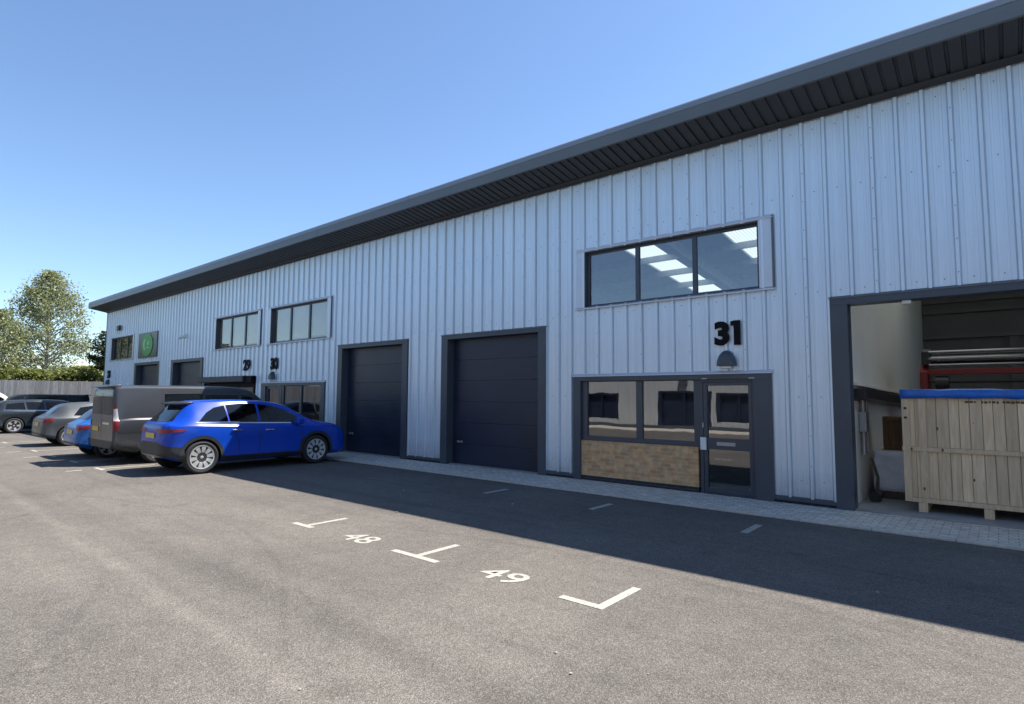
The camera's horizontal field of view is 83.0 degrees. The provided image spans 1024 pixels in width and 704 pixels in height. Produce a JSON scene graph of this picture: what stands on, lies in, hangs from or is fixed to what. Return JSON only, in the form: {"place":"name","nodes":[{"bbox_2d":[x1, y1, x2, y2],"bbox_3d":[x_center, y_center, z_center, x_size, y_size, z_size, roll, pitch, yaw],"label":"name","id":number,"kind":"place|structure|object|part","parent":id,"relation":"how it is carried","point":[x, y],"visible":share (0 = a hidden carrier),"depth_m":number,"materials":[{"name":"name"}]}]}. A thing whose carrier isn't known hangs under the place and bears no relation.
{"place":"outdoors","nodes":[
{"label":"outdoors","id":0,"kind":"place"},
{"bbox_2d":[0,0,989,374],"label":"sky","id":1,"kind":"structure","parent":0,"point":[142,142],"materials":[{"name":"blue"}]},
{"bbox_2d":[0,428,1023,703],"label":"car park surface","id":2,"kind":"object","parent":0,"point":[222,582],"depth_m":5.23,"materials":[{"name":"grey asphalt"}]},
{"bbox_2d":[0,393,6,400],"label":"white van","id":3,"kind":"object","parent":2,"relation":"on","point":[2,397],"visible":0.1,"depth_m":30.92,"materials":[{"name":"paint"}]},
{"bbox_2d":[0,363,25,393],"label":"leafy tree","id":4,"kind":"object","parent":2,"relation":"on","point":[3,374],"visible":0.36,"depth_m":36.95,"materials":[{"name":"plant"}]},
{"bbox_2d":[0,308,38,379],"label":"birch tree","id":5,"kind":"object","parent":2,"relation":"on","point":[9,327],"visible":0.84,"depth_m":37.87,"materials":[{"name":"green plant"}]},
{"bbox_2d":[5,368,64,392],"bbox_3d":[-31.472,2.825,38.391,4.358,3.494,4.228,2,-5,-15],"label":"hedge","id":6,"kind":"object","parent":2,"relation":"on","point":[36,374],"visible":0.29,"depth_m":37.68,"materials":[{"name":"green plant"}]},
{"bbox_2d":[0,399,71,432],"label":"slate estate","id":7,"kind":"object","parent":2,"relation":"on","point":[16,416],"visible":0.39,"depth_m":26.45,"materials":[{"name":"metal"}]},
{"bbox_2d":[5,402,25,409],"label":"side window","id":8,"kind":"structure","parent":7,"relation":"in","point":[14,406],"depth_m":26.36,"materials":[{"name":"black glass"}]},
{"bbox_2d":[26,402,44,409],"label":"side window","id":9,"kind":"structure","parent":7,"relation":"in","point":[30,405],"depth_m":26.87,"materials":[{"name":"black glass"}]},
{"bbox_2d":[46,402,61,409],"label":"side window","id":10,"kind":"structure","parent":7,"relation":"in","point":[49,405],"depth_m":27.33,"materials":[{"name":"black glass"}]},
{"bbox_2d":[3,394,90,401],"bbox_3d":[-24.916,3.082,30.213,2.079,1.778,4.560,-3,-6,40],"label":"black people carrier","id":11,"kind":"object","parent":2,"relation":"on","point":[75,397],"visible":0.2,"depth_m":30.32,"materials":[{"name":"paint"}]},
{"bbox_2d":[47,398,66,400],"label":"side window","id":12,"kind":"structure","parent":11,"relation":"in","point":[65,399],"depth_m":30.38,"materials":[{"name":"black glass"}]},
{"bbox_2d":[0,269,94,370],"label":"birch tree","id":13,"kind":"object","parent":2,"relation":"on","point":[44,294],"visible":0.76,"depth_m":41.14,"materials":[{"name":"green plant"}]},
{"bbox_2d":[0,380,102,401],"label":"timber fence","id":14,"kind":"object","parent":2,"relation":"on","point":[55,387],"visible":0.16,"depth_m":34.94,"materials":[{"name":"wood"}]},
{"bbox_2d":[32,402,92,445],"bbox_3d":[-15.046,2.620,21.696,2.137,1.518,4.374,-3,-6,40],"label":"silver hatchback","id":15,"kind":"object","parent":2,"relation":"on","point":[51,423],"visible":0.31,"depth_m":19.98,"materials":[{"name":"metal"}]},
{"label":"rear window","id":16,"kind":"part","parent":15,"relation":"part of","materials":[{"name":"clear glass"}]},
{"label":"side window","id":17,"kind":"part","parent":15,"relation":"part of","materials":[{"name":"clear glass"}]},
{"bbox_2d":[47,368,101,381],"bbox_3d":[-30.090,2.878,39.574,4.085,3.606,3.825,0,-4,1],"label":"hedge","id":18,"kind":"object","parent":2,"relation":"on","point":[73,374],"visible":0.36,"depth_m":39.09,"materials":[{"name":"plant"}]},
{"bbox_2d":[69,365,103,379],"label":"leafy tree","id":19,"kind":"object","parent":2,"relation":"on","point":[87,367],"visible":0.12,"depth_m":41.42,"materials":[{"name":"plant"}]},
{"bbox_2d":[63,409,118,457],"bbox_3d":[-11.208,2.381,18.000,2.044,1.477,4.166,-3,-6,40],"label":"blue hatchback","id":20,"kind":"object","parent":2,"relation":"on","point":[77,432],"visible":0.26,"depth_m":16.26,"materials":[{"name":"metal"}]},
{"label":"rear window","id":21,"kind":"part","parent":20,"relation":"part of","materials":[{"name":"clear glass"}]},
{"bbox_2d":[77,331,105,381],"bbox_3d":[-28.157,1.575,40.645,4.372,6.371,4.228,-3,-6,40],"label":"leafy tree","id":22,"kind":"object","parent":2,"relation":"on","point":[98,347],"visible":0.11,"depth_m":39.98,"materials":[{"name":"green plant"}]},
{"bbox_2d":[96,464,153,469],"bbox_3d":[-9.570,2.851,14.395,0.660,0.001,1.238,-3,-6,40],"label":"bay marking","id":23,"kind":"object","parent":2,"relation":"on","point":[116,467],"visible":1,"depth_m":14.12,"materials":[{"name":"paint"}]},
{"bbox_2d":[90,385,261,462],"bbox_3d":[-9.144,2.038,17.132,2.403,2.054,5.269,-3,-6,40],"label":"grey van","id":24,"kind":"object","parent":2,"relation":"on","point":[122,415],"visible":0.46,"depth_m":15.16,"materials":[{"name":"metal"}]},
{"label":"rear window","id":25,"kind":"part","parent":24,"relation":"part of","materials":[{"name":"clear glass"}]},
{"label":"rear window","id":26,"kind":"part","parent":24,"relation":"part of","materials":[{"name":"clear glass"}]},
{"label":"side window","id":27,"kind":"part","parent":24,"relation":"part of","materials":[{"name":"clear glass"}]},
{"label":"side window","id":28,"kind":"part","parent":24,"relation":"part of","materials":[{"name":"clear glass"}]},
{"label":"side window","id":29,"kind":"part","parent":24,"relation":"part of","materials":[{"name":"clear glass"}]},
{"bbox_2d":[140,399,343,473],"bbox_3d":[-6.771,2.078,15.049,2.255,1.685,4.718,-3,-6,40],"label":"blue crossover","id":30,"kind":"object","parent":2,"relation":"on","point":[198,436],"visible":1,"depth_m":13.84,"materials":[{"name":"painted metal"},{"name":"rubber"},{"name":"tinted glass"}]},
{"bbox_2d":[150,406,182,421],"bbox_3d":[-8.086,1.438,13.525,1.292,0.353,0.373,-3,-6,40],"label":"rear window","id":31,"kind":"structure","parent":30,"relation":"in","point":[169,413],"depth_m":13.46,"materials":[{"name":"black glass"}]},
{"bbox_2d":[199,405,227,421],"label":"side window","id":32,"kind":"structure","parent":30,"relation":"in","point":[218,413],"depth_m":13.60,"materials":[{"name":"black glass"}]},
{"bbox_2d":[225,403,258,421],"bbox_3d":[-6.569,1.477,14.090,0.206,0.448,0.744,-3,-6,40],"label":"side window","id":33,"kind":"structure","parent":30,"relation":"in","point":[236,412],"depth_m":14.09,"materials":[{"name":"black glass"}]},
{"bbox_2d":[257,404,297,421],"bbox_3d":[-5.942,1.561,14.833,0.203,0.462,1.123,-3,-6,40],"label":"side window","id":34,"kind":"structure","parent":30,"relation":"in","point":[268,413],"depth_m":14.69,"materials":[{"name":"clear glass"}]},
{"bbox_2d":[293,518,347,527],"bbox_3d":[-2.706,2.425,8.291,0.474,0.001,0.708,-3,-6,40],"label":"bay marking","id":35,"kind":"object","parent":2,"relation":"on","point":[305,525],"visible":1,"depth_m":8.15,"materials":[{"name":"paint"}]},
{"bbox_2d":[344,535,380,542],"bbox_3d":[-1.915,2.357,7.337,0.540,0.001,0.340,-3,-6,40],"label":"bay number","id":36,"kind":"object","parent":2,"relation":"on","point":[356,537],"visible":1,"depth_m":7.31,"materials":[{"name":"paint"}]},
{"bbox_2d":[391,544,459,562],"bbox_3d":[-0.900,2.320,6.777,0.760,0.001,0.708,-3,-6,40],"label":"bay marking","id":37,"kind":"object","parent":2,"relation":"on","point":[420,556],"visible":1,"depth_m":6.64,"materials":[{"name":"paint"}]},
{"bbox_2d":[480,570,529,581],"bbox_3d":[-0.087,2.254,5.842,0.540,0.001,0.340,-3,-6,40],"label":"bay number","id":38,"kind":"object","parent":2,"relation":"on","point":[494,573],"visible":1,"depth_m":5.84,"materials":[{"name":"paint"}]},
{"bbox_2d":[558,587,639,609],"bbox_3d":[0.816,2.220,5.337,0.464,0.001,0.708,-3,-6,40],"label":"bay marking","id":39,"kind":"object","parent":2,"relation":"on","point":[615,599],"visible":1,"depth_m":5.16,"materials":[{"name":"paint"}]},
{"bbox_2d":[589,503,611,509],"bbox_3d":[1.470,2.548,9.555,0.100,0.001,0.660,-3,-6,40],"label":"bay marking","id":40,"kind":"object","parent":2,"relation":"on","point":[604,505],"visible":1,"depth_m":9.55,"materials":[{"name":"paint"}]},
{"bbox_2d":[324,457,1023,550],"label":"edging kerb","id":41,"kind":"structure","parent":2,"relation":"on","point":[996,545],"depth_m":9.06,"materials":[{"name":"concrete"}]},
{"bbox_2d":[326,452,1023,546],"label":"paving strip","id":42,"kind":"object","parent":2,"relation":"on","point":[998,535],"visible":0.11,"depth_m":9.69,"materials":[{"name":"grey concrete"}]},
{"bbox_2d":[741,524,761,532],"bbox_3d":[3.315,2.441,8.008,0.100,0.001,0.660,-3,-6,40],"label":"bay marking","id":43,"kind":"object","parent":2,"relation":"on","point":[751,528],"visible":1,"depth_m":8.01,"materials":[{"name":"paint"}]},
{"bbox_2d":[88,0,1023,529],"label":"industrial terrace","id":44,"kind":"structure","parent":0,"point":[838,236],"depth_m":12.17,"materials":[{"name":"metal"}]},
{"bbox_2d":[111,335,132,359],"bbox_3d":[-21.822,-0.215,32.525,3.556,1.253,0.170,-3,-6,40],"label":"upper window","id":45,"kind":"structure","parent":44,"relation":"in","point":[113,340],"depth_m":32.94,"materials":[{"name":"grey metal"}]},
{"bbox_2d":[138,331,158,358],"bbox_3d":[-18.713,-0.362,29.739,2.640,1.300,0.081,-3,-6,40],"label":"shop sign","id":46,"kind":"object","parent":44,"relation":"attached to","point":[148,345],"visible":1,"depth_m":29.59,"materials":[{"name":"green plastic"}]},
{"bbox_2d":[140,365,157,384],"bbox_3d":[-18.615,2.306,29.819,3.070,3.288,0.095,-3,-6,40],"label":"roller door","id":47,"kind":"structure","parent":44,"relation":"in","point":[148,372],"depth_m":30.10,"materials":[{"name":"metal"}]},
{"bbox_2d":[178,362,199,385],"bbox_3d":[-14.754,2.092,26.579,3.060,3.268,0.095,-3,-6,40],"label":"roller door","id":48,"kind":"structure","parent":44,"relation":"in","point":[188,373],"depth_m":26.83,"materials":[{"name":"metal"}]},
{"bbox_2d":[204,383,255,393],"bbox_3d":[-11.568,2.396,23.634,4.630,2.245,0.170,-3,-6,40],"label":"shop window","id":49,"kind":"structure","parent":44,"relation":"in","point":[237,385],"depth_m":23.29,"materials":[{"name":"glass"}]},
{"bbox_2d":[215,311,257,348],"bbox_3d":[-11.152,-0.837,23.607,3.696,1.303,0.220,-3,-6,40],"label":"upper window","id":50,"kind":"structure","parent":44,"relation":"in","point":[241,335],"depth_m":23.88,"materials":[{"name":"grey metal"}]},
{"bbox_2d":[243,359,249,370],"bbox_3d":[-10.399,0.513,22.691,0.540,0.440,0.030,-3,-6,40],"label":"unit number","id":51,"kind":"object","parent":44,"relation":"attached to","point":[247,362],"visible":1,"depth_m":22.67,"materials":[{"name":"black plastic"}]},
{"bbox_2d":[268,372,275,380],"bbox_3d":[-8.834,0.884,21.260,0.350,0.340,0.150,-3,-6,40],"label":"wall lamp","id":52,"kind":"object","parent":44,"relation":"attached to","point":[271,376],"visible":1,"depth_m":21.19,"materials":[{"name":"metal"}]},
{"bbox_2d":[270,358,277,368],"bbox_3d":[-8.753,0.422,21.310,0.520,0.430,0.030,-3,-6,40],"label":"unit number","id":53,"kind":"object","parent":44,"relation":"attached to","point":[273,360],"visible":1,"depth_m":21.27,"materials":[{"name":"black plastic"}]},
{"bbox_2d":[267,387,280,403],"bbox_3d":[-8.734,2.310,21.237,1.045,2.035,0.121,-3,-6,40],"label":"entrance door","id":54,"kind":"structure","parent":44,"relation":"in","point":[268,388],"depth_m":21.58,"materials":[{"name":"grey metal"}]},
{"bbox_2d":[270,298,327,342],"bbox_3d":[-7.524,-1.048,20.564,3.776,1.303,0.220,-3,-6,40],"label":"upper window","id":55,"kind":"structure","parent":44,"relation":"in","point":[302,316],"depth_m":20.77,"materials":[{"name":"clear glass"}]},
{"bbox_2d":[281,385,320,420],"bbox_3d":[-7.293,1.792,20.097,2.650,1.270,0.070,-3,-6,40],"label":"window frame","id":56,"kind":"structure","parent":44,"relation":"in","point":[301,386],"depth_m":20.11,"materials":[{"name":"grey metal"}]},
{"bbox_2d":[346,345,401,456],"bbox_3d":[-4.142,1.475,17.677,2.990,3.268,0.095,-3,-6,40],"label":"roller door","id":57,"kind":"structure","parent":44,"relation":"in","point":[375,373],"depth_m":17.70,"materials":[{"name":"metal"}]},
{"bbox_2d":[453,334,537,471],"bbox_3d":[-0.399,1.252,14.538,3.030,3.278,0.095,-3,-6,40],"label":"roller door","id":58,"kind":"structure","parent":44,"relation":"in","point":[495,401],"depth_m":14.50,"materials":[{"name":"metal"}]},
{"bbox_2d":[582,380,699,446],"bbox_3d":[2.565,1.219,11.827,2.650,1.270,0.070,-3,-6,40],"label":"window frame","id":59,"kind":"structure","parent":44,"relation":"in","point":[639,438],"depth_m":11.76,"materials":[{"name":"grey metal"}]},
{"bbox_2d":[584,221,759,306],"bbox_3d":[3.068,-1.666,11.646,3.696,1.223,0.170,-3,-6,40],"label":"upper window","id":60,"kind":"structure","parent":44,"relation":"in","point":[587,255],"depth_m":11.69,"materials":[{"name":"grey metal"}]},
{"bbox_2d":[717,350,736,368],"bbox_3d":[3.898,0.134,10.580,0.350,0.340,0.150,-3,-6,40],"label":"wall lamp","id":61,"kind":"object","parent":44,"relation":"attached to","point":[726,359],"visible":1,"depth_m":10.52,"materials":[{"name":"metal"}]},
{"bbox_2d":[700,382,753,496],"bbox_3d":[3.929,1.574,10.614,0.945,2.035,0.121,-3,-6,40],"label":"entrance door","id":62,"kind":"structure","parent":44,"relation":"in","point":[706,443],"depth_m":10.61,"materials":[{"name":"grey metal"}]},
{"bbox_2d":[714,320,740,345],"bbox_3d":[3.956,-0.347,10.651,0.470,0.450,0.030,-3,-6,40],"label":"unit number","id":63,"kind":"object","parent":44,"relation":"attached to","point":[723,333],"visible":1,"depth_m":10.65,"materials":[{"name":"black plastic"}]},
{"bbox_2d":[869,458,883,501],"bbox_3d":[6.316,2.217,10.055,0.179,0.726,0.350,-3,-6,40],"label":"floor machine","id":64,"kind":"object","parent":44,"relation":"on","point":[877,495],"visible":1,"depth_m":9.99,"materials":[{"name":"black plastic"}]},
{"bbox_2d":[873,489,918,499],"bbox_3d":[7.067,2.572,10.606,0.630,0.112,1.040,-3,-6,40],"label":"timber pallet","id":65,"kind":"object","parent":44,"relation":"on","point":[894,495],"visible":0.2,"depth_m":10.24,"materials":[{"name":"brown wood"}]},
{"bbox_2d":[873,447,904,492],"bbox_3d":[7.073,2.156,10.652,0.634,0.722,1.017,-3,-6,40],"label":"wrapped bundle","id":66,"kind":"object","parent":65,"relation":"on","point":[889,464],"visible":0.56,"depth_m":10.31,"materials":[{"name":"white plastic"}]},
{"bbox_2d":[882,416,902,449],"bbox_3d":[7.123,1.487,10.631,0.480,0.600,0.425,-3,-6,40],"label":"wooden box","id":67,"kind":"object","parent":66,"relation":"on","point":[892,434],"visible":0.56,"depth_m":10.54,"materials":[{"name":"brown wood"}]},
{"bbox_2d":[901,398,1023,519],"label":"wooden crate","id":68,"kind":"object","parent":44,"relation":"on","point":[970,450],"visible":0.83,"depth_m":8.81,"materials":[{"name":"brown wood"}]},
{"bbox_2d":[899,389,1023,398],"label":"blue tarpaulin","id":69,"kind":"object","parent":68,"relation":"on","point":[968,393],"visible":0.93,"depth_m":8.81,"materials":[{"name":"blue plastic"}]},
{"bbox_2d":[920,347,1023,388],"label":"roller machine","id":70,"kind":"object","parent":44,"relation":"on","point":[929,358],"visible":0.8,"depth_m":12.18,"materials":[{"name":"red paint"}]}
]}

